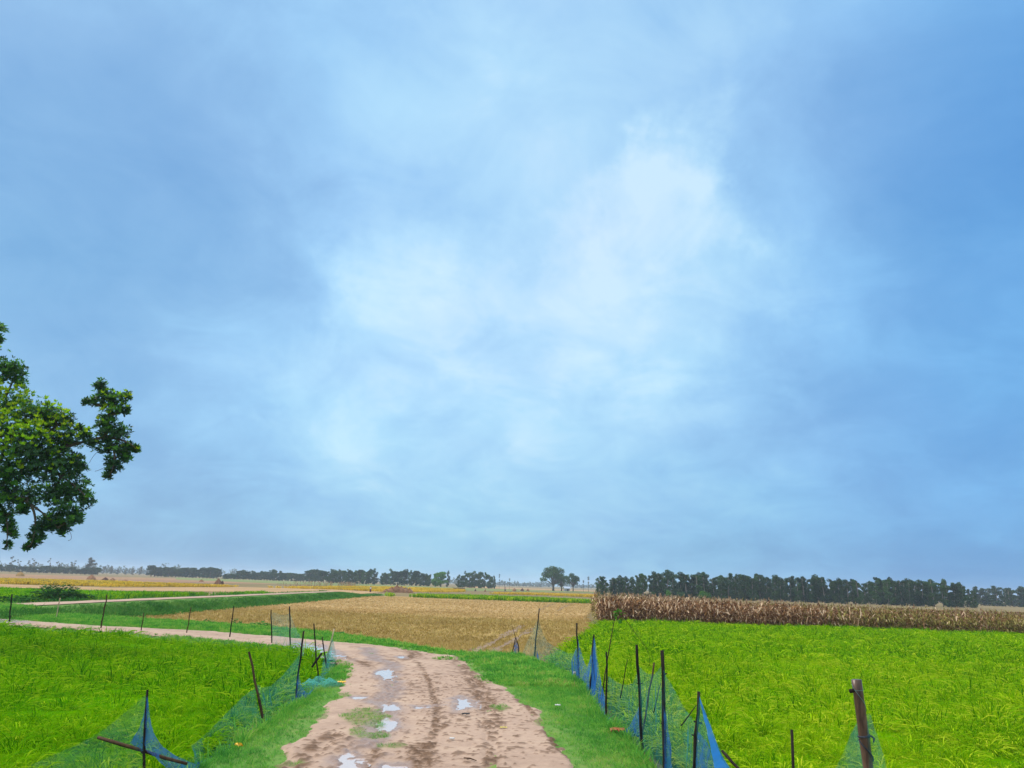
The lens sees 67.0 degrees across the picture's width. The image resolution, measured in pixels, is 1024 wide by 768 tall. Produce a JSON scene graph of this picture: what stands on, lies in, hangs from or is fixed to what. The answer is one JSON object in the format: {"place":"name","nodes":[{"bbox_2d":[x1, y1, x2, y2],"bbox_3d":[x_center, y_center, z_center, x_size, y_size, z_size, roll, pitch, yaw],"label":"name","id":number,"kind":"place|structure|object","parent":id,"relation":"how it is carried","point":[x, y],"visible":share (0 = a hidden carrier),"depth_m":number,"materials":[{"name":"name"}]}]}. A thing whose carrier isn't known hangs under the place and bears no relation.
{"place":"outdoors","nodes":[
{"label":"outdoors","id":0,"kind":"place"},
{"bbox_2d":[0,574,274,583],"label":"scrub field","id":1,"kind":"structure","parent":0,"point":[170,580],"depth_m":338.69,"materials":[{"name":"plant"}]},
{"bbox_2d":[0,620,337,767],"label":"rice field","id":2,"kind":"structure","parent":0,"point":[67,698],"depth_m":17.67,"materials":[{"name":"green plant"}]},
{"bbox_2d":[9,591,337,605],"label":"bank path","id":3,"kind":"structure","parent":0,"point":[63,602],"depth_m":69.01,"materials":[{"name":"soil"}]},
{"bbox_2d":[0,584,377,593],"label":"cut field","id":4,"kind":"structure","parent":0,"point":[227,589],"depth_m":168.64,"materials":[{"name":"beige plant"}]},
{"bbox_2d":[0,619,572,767],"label":"dirt road","id":5,"kind":"structure","parent":0,"point":[441,686],"depth_m":15.16,"materials":[{"name":"soil"}]},
{"bbox_2d":[295,643,345,659],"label":"puddle","id":6,"kind":"object","parent":5,"relation":"on","point":[320,648],"visible":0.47,"depth_m":28.83,"materials":[{"name":"grey liquid"}]},
{"bbox_2d":[337,753,370,767],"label":"puddle","id":7,"kind":"object","parent":5,"relation":"on","point":[346,762],"visible":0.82,"depth_m":11.47,"materials":[{"name":"grey liquid"}]},
{"bbox_2d":[375,669,396,680],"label":"puddle","id":8,"kind":"object","parent":5,"relation":"on","point":[385,674],"visible":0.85,"depth_m":22.22,"materials":[{"name":"grey liquid"}]},
{"bbox_2d":[375,718,397,731],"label":"puddle","id":9,"kind":"object","parent":5,"relation":"on","point":[390,725],"visible":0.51,"depth_m":14.44,"materials":[{"name":"grey liquid"}]},
{"bbox_2d":[382,704,399,711],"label":"puddle","id":10,"kind":"object","parent":5,"relation":"on","point":[393,707],"visible":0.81,"depth_m":16.37,"materials":[{"name":"grey liquid"}]},
{"bbox_2d":[456,699,480,709],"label":"puddle","id":11,"kind":"object","parent":5,"relation":"on","point":[463,704],"visible":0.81,"depth_m":17.18,"materials":[{"name":"grey liquid"}]},
{"bbox_2d":[134,596,594,662],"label":"stubble field","id":12,"kind":"structure","parent":0,"point":[451,607],"depth_m":65.87,"materials":[{"name":"beige plant"}]},
{"bbox_2d":[469,603,566,651],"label":"tractor track","id":13,"kind":"structure","parent":12,"relation":"on","point":[498,647],"depth_m":44.63,"materials":[{"name":"beige soil"}]},
{"bbox_2d":[176,578,593,592],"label":"meadow","id":14,"kind":"structure","parent":0,"point":[306,583],"depth_m":452.61,"materials":[{"name":"plant"}]},
{"bbox_2d":[329,569,339,582],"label":"tree","id":15,"kind":"object","parent":14,"relation":"on","point":[334,572],"visible":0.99,"depth_m":534.54,"materials":[{"name":"green plant"}]},
{"bbox_2d":[347,570,357,582],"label":"tree","id":16,"kind":"object","parent":14,"relation":"on","point":[351,574],"visible":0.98,"depth_m":524.15,"materials":[{"name":"green plant"}]},
{"bbox_2d":[411,571,420,585],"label":"tree","id":17,"kind":"object","parent":14,"relation":"on","point":[416,574],"visible":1,"depth_m":523.05,"materials":[{"name":"green plant"}]},
{"bbox_2d":[433,571,447,586],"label":"bright tree","id":18,"kind":"object","parent":14,"relation":"on","point":[440,580],"visible":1,"depth_m":506.90,"materials":[{"name":"green plant"}]},
{"bbox_2d":[540,566,566,590],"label":"shade tree","id":19,"kind":"object","parent":14,"relation":"on","point":[553,574],"visible":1,"depth_m":495.78,"materials":[{"name":"green plant"}]},
{"bbox_2d":[555,573,568,590],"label":"shade tree","id":20,"kind":"object","parent":14,"relation":"on","point":[562,583],"visible":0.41,"depth_m":502.56,"materials":[{"name":"green plant"}]},
{"bbox_2d":[566,573,579,590],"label":"shade tree","id":21,"kind":"object","parent":14,"relation":"on","point":[573,580],"visible":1,"depth_m":490.00,"materials":[{"name":"green plant"}]},
{"bbox_2d":[0,570,1023,767],"bbox_3d":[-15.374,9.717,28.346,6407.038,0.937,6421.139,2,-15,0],"label":"ground","id":22,"kind":"structure","parent":0,"point":[555,730],"depth_m":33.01,"materials":[{"name":"green plant"}]},
{"bbox_2d":[0,322,141,551],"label":"broadleaf tree","id":23,"kind":"object","parent":22,"relation":"on","point":[50,420],"visible":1,"depth_m":29.91,"materials":[{"name":"green plant"}]},
{"bbox_2d":[0,577,238,586],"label":"golden rice","id":24,"kind":"object","parent":22,"relation":"on","point":[81,582],"visible":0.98,"depth_m":180.87,"materials":[{"name":"yellow plant"}]},
{"bbox_2d":[0,586,268,601],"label":"rice strip","id":25,"kind":"object","parent":22,"relation":"on","point":[18,591],"visible":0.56,"depth_m":98.64,"materials":[{"name":"green plant"}]},
{"bbox_2d":[0,590,383,619],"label":"bank grass","id":26,"kind":"structure","parent":22,"relation":"on","point":[153,611],"depth_m":66.51,"materials":[{"name":"green plant"}]},
{"bbox_2d":[3,595,42,602],"bbox_3d":[-36.334,15.937,57.433,3.052,0.670,2.689,2,-15,0],"label":"bush","id":27,"kind":"object","parent":26,"relation":"on","point":[25,598],"visible":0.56,"depth_m":57.37,"materials":[{"name":"green plant"}]},
{"bbox_2d":[29,584,61,601],"bbox_3d":[-36.763,16.480,60.942,2.532,1.350,2.635,2,-15,0],"label":"bush","id":28,"kind":"object","parent":26,"relation":"on","point":[52,596],"visible":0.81,"depth_m":60.68,"materials":[{"name":"green plant"}]},
{"bbox_2d":[42,583,80,600],"bbox_3d":[-36.861,17.030,63.346,3.158,1.484,3.129,2,-15,0],"label":"bush","id":29,"kind":"object","parent":26,"relation":"on","point":[63,593],"visible":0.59,"depth_m":63.20,"materials":[{"name":"green plant"}]},
{"bbox_2d":[205,567,216,577],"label":"grove tree","id":30,"kind":"object","parent":22,"relation":"on","point":[211,569],"visible":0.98,"depth_m":659.23,"materials":[{"name":"green plant"}]},
{"bbox_2d":[97,606,337,767],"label":"net fence","id":31,"kind":"object","parent":22,"relation":"on","point":[141,743],"visible":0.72,"depth_m":10.19,"materials":[{"name":"blue fabric"}]},
{"bbox_2d":[304,570,314,581],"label":"tree","id":32,"kind":"object","parent":22,"relation":"on","point":[309,576],"visible":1,"depth_m":621.39,"materials":[{"name":"green plant"}]},
{"bbox_2d":[382,585,413,592],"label":"straw heap","id":33,"kind":"object","parent":22,"relation":"on","point":[398,589],"visible":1,"depth_m":214.07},
{"bbox_2d":[399,569,408,585],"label":"tree","id":34,"kind":"object","parent":22,"relation":"on","point":[404,573],"visible":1,"depth_m":540.72,"materials":[{"name":"green plant"}]},
{"bbox_2d":[408,587,465,591],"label":"golden rice","id":35,"kind":"object","parent":22,"relation":"on","point":[422,589],"visible":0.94,"depth_m":272.26,"materials":[{"name":"yellow plant"}]},
{"bbox_2d":[0,561,1015,601],"bbox_3d":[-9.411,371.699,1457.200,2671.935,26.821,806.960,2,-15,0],"label":"woods","id":36,"kind":"object","parent":22,"relation":"on","point":[514,583],"visible":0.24,"depth_m":1511.95,"materials":[{"name":"plant"}]},
{"bbox_2d":[595,578,601,594],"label":"plantation tree","id":37,"kind":"object","parent":22,"relation":"on","point":[598,586],"visible":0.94,"depth_m":295.19,"materials":[{"name":"green plant"}]},
{"bbox_2d":[609,579,616,595],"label":"plantation tree","id":38,"kind":"object","parent":22,"relation":"on","point":[612,586],"visible":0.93,"depth_m":294.31,"materials":[{"name":"green plant"}]},
{"bbox_2d":[615,578,624,596],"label":"plantation tree","id":39,"kind":"object","parent":22,"relation":"on","point":[620,587],"visible":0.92,"depth_m":292.73,"materials":[{"name":"green plant"}]},
{"bbox_2d":[512,608,739,767],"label":"net fence","id":40,"kind":"object","parent":22,"relation":"on","point":[718,759],"visible":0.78,"depth_m":11.53,"materials":[{"name":"blue plastic"}]},
{"bbox_2d":[602,609,649,694],"bbox_3d":[2.786,6.611,18.960,1.194,2.160,0.212,2,-15,0],"label":"bent sapling","id":41,"kind":"object","parent":22,"relation":"on","point":[616,615],"visible":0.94,"depth_m":19.10,"materials":[{"name":"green plant"}]},
{"bbox_2d":[633,574,641,595],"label":"plantation tree","id":42,"kind":"object","parent":22,"relation":"on","point":[637,588],"visible":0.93,"depth_m":295.78,"materials":[{"name":"green plant"}]},
{"bbox_2d":[638,573,646,595],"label":"plantation tree","id":43,"kind":"object","parent":22,"relation":"on","point":[642,590],"visible":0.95,"depth_m":293.01,"materials":[{"name":"green plant"}]},
{"bbox_2d":[651,573,665,597],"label":"plantation tree","id":44,"kind":"object","parent":22,"relation":"on","point":[655,582],"visible":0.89,"depth_m":296.86,"materials":[{"name":"green plant"}]},
{"bbox_2d":[659,570,674,593],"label":"plantation tree","id":45,"kind":"object","parent":22,"relation":"on","point":[664,583],"visible":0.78,"depth_m":297.74,"materials":[{"name":"green plant"}]},
{"bbox_2d":[668,574,678,596],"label":"plantation tree","id":46,"kind":"object","parent":22,"relation":"on","point":[673,590],"visible":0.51,"depth_m":307.36,"materials":[{"name":"green plant"}]},
{"bbox_2d":[673,571,684,595],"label":"plantation tree","id":47,"kind":"object","parent":22,"relation":"on","point":[681,579],"visible":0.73,"depth_m":296.21,"materials":[{"name":"green plant"}]},
{"bbox_2d":[682,575,692,598],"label":"plantation tree","id":48,"kind":"object","parent":22,"relation":"on","point":[687,586],"visible":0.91,"depth_m":293.00,"materials":[{"name":"green plant"}]},
{"bbox_2d":[690,575,702,598],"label":"plantation tree","id":49,"kind":"object","parent":22,"relation":"on","point":[698,588],"visible":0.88,"depth_m":294.63,"materials":[{"name":"green plant"}]},
{"bbox_2d":[698,575,709,598],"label":"plantation tree","id":50,"kind":"object","parent":22,"relation":"on","point":[704,582],"visible":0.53,"depth_m":297.43,"materials":[{"name":"green plant"}]},
{"bbox_2d":[708,578,718,599],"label":"plantation tree","id":51,"kind":"object","parent":22,"relation":"on","point":[713,586],"visible":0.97,"depth_m":295.27,"materials":[{"name":"green plant"}]},
{"bbox_2d":[717,576,726,599],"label":"plantation tree","id":52,"kind":"object","parent":22,"relation":"on","point":[722,591],"visible":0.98,"depth_m":296.40,"materials":[{"name":"green plant"}]},
{"bbox_2d":[722,573,733,599],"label":"plantation tree","id":53,"kind":"object","parent":22,"relation":"on","point":[726,588],"visible":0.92,"depth_m":296.94,"materials":[{"name":"green plant"}]},
{"bbox_2d":[730,574,739,599],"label":"plantation tree","id":54,"kind":"object","parent":22,"relation":"on","point":[734,592],"visible":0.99,"depth_m":296.02,"materials":[{"name":"green plant"}]},
{"bbox_2d":[736,574,744,599],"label":"plantation tree","id":55,"kind":"object","parent":22,"relation":"on","point":[740,582],"visible":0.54,"depth_m":303.41,"materials":[{"name":"green plant"}]},
{"bbox_2d":[740,575,748,600],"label":"plantation tree","id":56,"kind":"object","parent":22,"relation":"on","point":[744,589],"visible":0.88,"depth_m":297.23,"materials":[{"name":"green plant"}]},
{"bbox_2d":[745,576,759,600],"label":"plantation tree","id":57,"kind":"object","parent":22,"relation":"on","point":[749,592],"visible":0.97,"depth_m":294.38,"materials":[{"name":"green plant"}]},
{"bbox_2d":[751,576,758,600],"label":"plantation tree","id":58,"kind":"object","parent":22,"relation":"on","point":[755,589],"visible":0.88,"depth_m":295.33,"materials":[{"name":"green plant"}]},
{"bbox_2d":[756,576,765,600],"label":"plantation tree","id":59,"kind":"object","parent":22,"relation":"on","point":[760,593],"visible":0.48,"depth_m":308.24,"materials":[{"name":"green plant"}]},
{"bbox_2d":[761,577,770,600],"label":"plantation tree","id":60,"kind":"object","parent":22,"relation":"on","point":[764,590],"visible":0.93,"depth_m":296.16,"materials":[{"name":"green plant"}]},
{"bbox_2d":[767,575,781,601],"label":"plantation tree","id":61,"kind":"object","parent":22,"relation":"on","point":[775,588],"visible":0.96,"depth_m":294.33,"materials":[{"name":"green plant"}]},
{"bbox_2d":[775,578,784,601],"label":"plantation tree","id":62,"kind":"object","parent":22,"relation":"on","point":[781,596],"visible":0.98,"depth_m":293.01,"materials":[{"name":"green plant"}]},
{"bbox_2d":[784,576,795,601],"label":"plantation tree","id":63,"kind":"object","parent":22,"relation":"on","point":[789,592],"visible":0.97,"depth_m":297.60,"materials":[{"name":"green plant"}]},
{"bbox_2d":[790,730,794,767],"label":"stake","id":64,"kind":"object","parent":22,"relation":"on","point":[792,750],"visible":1,"depth_m":5.90,"materials":[{"name":"black metal"}]},
{"bbox_2d":[793,580,802,601],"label":"plantation tree","id":65,"kind":"object","parent":22,"relation":"on","point":[797,595],"visible":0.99,"depth_m":294.58,"materials":[{"name":"green plant"}]},
{"bbox_2d":[795,576,808,602],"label":"plantation tree","id":66,"kind":"object","parent":22,"relation":"on","point":[805,598],"visible":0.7,"depth_m":298.27,"materials":[{"name":"green plant"}]},
{"bbox_2d":[805,576,818,602],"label":"plantation tree","id":67,"kind":"object","parent":22,"relation":"on","point":[811,595],"visible":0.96,"depth_m":298.10,"materials":[{"name":"green plant"}]},
{"bbox_2d":[810,577,821,602],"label":"plantation tree","id":68,"kind":"object","parent":22,"relation":"on","point":[817,594],"visible":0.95,"depth_m":297.37,"materials":[{"name":"green plant"}]},
{"bbox_2d":[819,577,832,602],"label":"plantation tree","id":69,"kind":"object","parent":22,"relation":"on","point":[826,598],"visible":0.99,"depth_m":295.98,"materials":[{"name":"green plant"}]},
{"bbox_2d":[829,582,838,603],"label":"plantation tree","id":70,"kind":"object","parent":22,"relation":"on","point":[834,596],"visible":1,"depth_m":293.58,"materials":[{"name":"green plant"}]},
{"bbox_2d":[833,578,844,603],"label":"plantation tree","id":71,"kind":"object","parent":22,"relation":"on","point":[838,587],"visible":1,"depth_m":294.41,"materials":[{"name":"green plant"}]},
{"bbox_2d":[841,579,854,603],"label":"plantation tree","id":72,"kind":"object","parent":22,"relation":"on","point":[846,595],"visible":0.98,"depth_m":295.10,"materials":[{"name":"green plant"}]},
{"bbox_2d":[852,579,864,603],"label":"plantation tree","id":73,"kind":"object","parent":22,"relation":"on","point":[859,599],"visible":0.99,"depth_m":295.76,"materials":[{"name":"green plant"}]},
{"bbox_2d":[849,679,874,767],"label":"bamboo post","id":74,"kind":"object","parent":22,"relation":"on","point":[862,736],"visible":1,"depth_m":4.91,"materials":[{"name":"brown wood"}]},
{"bbox_2d":[860,583,871,603],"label":"plantation tree","id":75,"kind":"object","parent":22,"relation":"on","point":[864,592],"visible":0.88,"depth_m":298.10,"materials":[{"name":"green plant"}]},
{"bbox_2d":[864,581,872,603],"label":"plantation tree","id":76,"kind":"object","parent":22,"relation":"on","point":[870,589],"visible":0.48,"depth_m":307.44,"materials":[{"name":"green plant"}]},
{"bbox_2d":[870,580,881,604],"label":"plantation tree","id":77,"kind":"object","parent":22,"relation":"on","point":[877,598],"visible":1,"depth_m":295.43,"materials":[{"name":"green plant"}]},
{"bbox_2d":[873,577,883,604],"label":"plantation tree","id":78,"kind":"object","parent":22,"relation":"on","point":[880,586],"visible":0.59,"depth_m":298.35,"materials":[{"name":"green plant"}]},
{"bbox_2d":[882,579,895,604],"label":"plantation tree","id":79,"kind":"object","parent":22,"relation":"on","point":[886,590],"visible":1,"depth_m":293.01,"materials":[{"name":"green plant"}]},
{"bbox_2d":[890,581,902,605],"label":"plantation tree","id":80,"kind":"object","parent":22,"relation":"on","point":[897,591],"visible":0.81,"depth_m":295.24,"materials":[{"name":"green plant"}]},
{"bbox_2d":[898,580,906,605],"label":"plantation tree","id":81,"kind":"object","parent":22,"relation":"on","point":[902,602],"visible":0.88,"depth_m":295.53,"materials":[{"name":"green plant"}]},
{"bbox_2d":[904,582,913,605],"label":"plantation tree","id":82,"kind":"object","parent":22,"relation":"on","point":[907,595],"visible":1,"depth_m":293.05,"materials":[{"name":"green plant"}]},
{"bbox_2d":[906,580,921,604],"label":"plantation tree","id":83,"kind":"object","parent":22,"relation":"on","point":[914,591],"visible":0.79,"depth_m":295.44,"materials":[{"name":"green plant"}]},
{"bbox_2d":[915,581,929,605],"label":"plantation tree","id":84,"kind":"object","parent":22,"relation":"on","point":[923,598],"visible":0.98,"depth_m":294.11,"materials":[{"name":"green plant"}]},
{"bbox_2d":[926,579,941,606],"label":"plantation tree","id":85,"kind":"object","parent":22,"relation":"on","point":[934,598],"visible":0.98,"depth_m":293.85,"materials":[{"name":"green plant"}]},
{"bbox_2d":[936,578,947,606],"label":"plantation tree","id":86,"kind":"object","parent":22,"relation":"on","point":[941,588],"visible":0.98,"depth_m":294.87,"materials":[{"name":"green plant"}]},
{"bbox_2d":[946,584,960,606],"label":"plantation tree","id":87,"kind":"object","parent":22,"relation":"on","point":[953,598],"visible":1,"depth_m":295.99,"materials":[{"name":"green plant"}]},
{"bbox_2d":[957,582,968,607],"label":"plantation tree","id":88,"kind":"object","parent":22,"relation":"on","point":[964,599],"visible":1,"depth_m":295.63,"materials":[{"name":"green plant"}]},
{"bbox_2d":[969,590,977,607],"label":"plantation tree","id":89,"kind":"object","parent":22,"relation":"on","point":[973,601],"visible":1,"depth_m":297.65,"materials":[{"name":"green plant"}]},
{"bbox_2d":[977,589,988,605],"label":"plantation tree","id":90,"kind":"object","parent":22,"relation":"on","point":[983,600],"visible":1,"depth_m":424.79,"materials":[{"name":"green plant"}]},
{"bbox_2d":[990,586,1003,605],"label":"plantation tree","id":91,"kind":"object","parent":22,"relation":"on","point":[996,601],"visible":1,"depth_m":420.73,"materials":[{"name":"green plant"}]},
{"bbox_2d":[1005,589,1012,606],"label":"plantation tree","id":92,"kind":"object","parent":22,"relation":"on","point":[1008,602],"visible":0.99,"depth_m":419.05,"materials":[{"name":"green plant"}]},
{"bbox_2d":[1011,588,1023,606],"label":"plantation tree","id":93,"kind":"object","parent":22,"relation":"on","point":[1015,597],"visible":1,"depth_m":414.60,"materials":[{"name":"green plant"}]},
{"bbox_2d":[1016,587,1023,606],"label":"plantation tree","id":94,"kind":"object","parent":22,"relation":"on","point":[1022,596],"visible":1,"depth_m":413.90,"materials":[{"name":"green plant"}]},
{"bbox_2d":[0,0,1023,599],"label":"sky","id":95,"kind":"structure","parent":0,"point":[514,290],"materials":[{"name":"blue"}]},
{"bbox_2d":[463,586,594,591],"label":"dry meadow","id":96,"kind":"structure","parent":0,"point":[533,589],"depth_m":610.25,"materials":[{"name":"beige plant"}]},
{"bbox_2d":[466,572,474,587],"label":"tree","id":97,"kind":"object","parent":96,"relation":"on","point":[469,584],"visible":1,"depth_m":528.73,"materials":[{"name":"green plant"}]},
{"bbox_2d":[474,572,483,587],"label":"tree","id":98,"kind":"object","parent":96,"relation":"on","point":[478,582],"visible":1,"depth_m":527.01,"materials":[{"name":"green plant"}]},
{"bbox_2d":[486,574,493,587],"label":"tree","id":99,"kind":"object","parent":96,"relation":"on","point":[489,582],"visible":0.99,"depth_m":528.05,"materials":[{"name":"green plant"}]},
{"bbox_2d":[541,617,1023,767],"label":"rice field","id":100,"kind":"structure","parent":0,"point":[940,699],"depth_m":21.60,"materials":[{"name":"green plant"}]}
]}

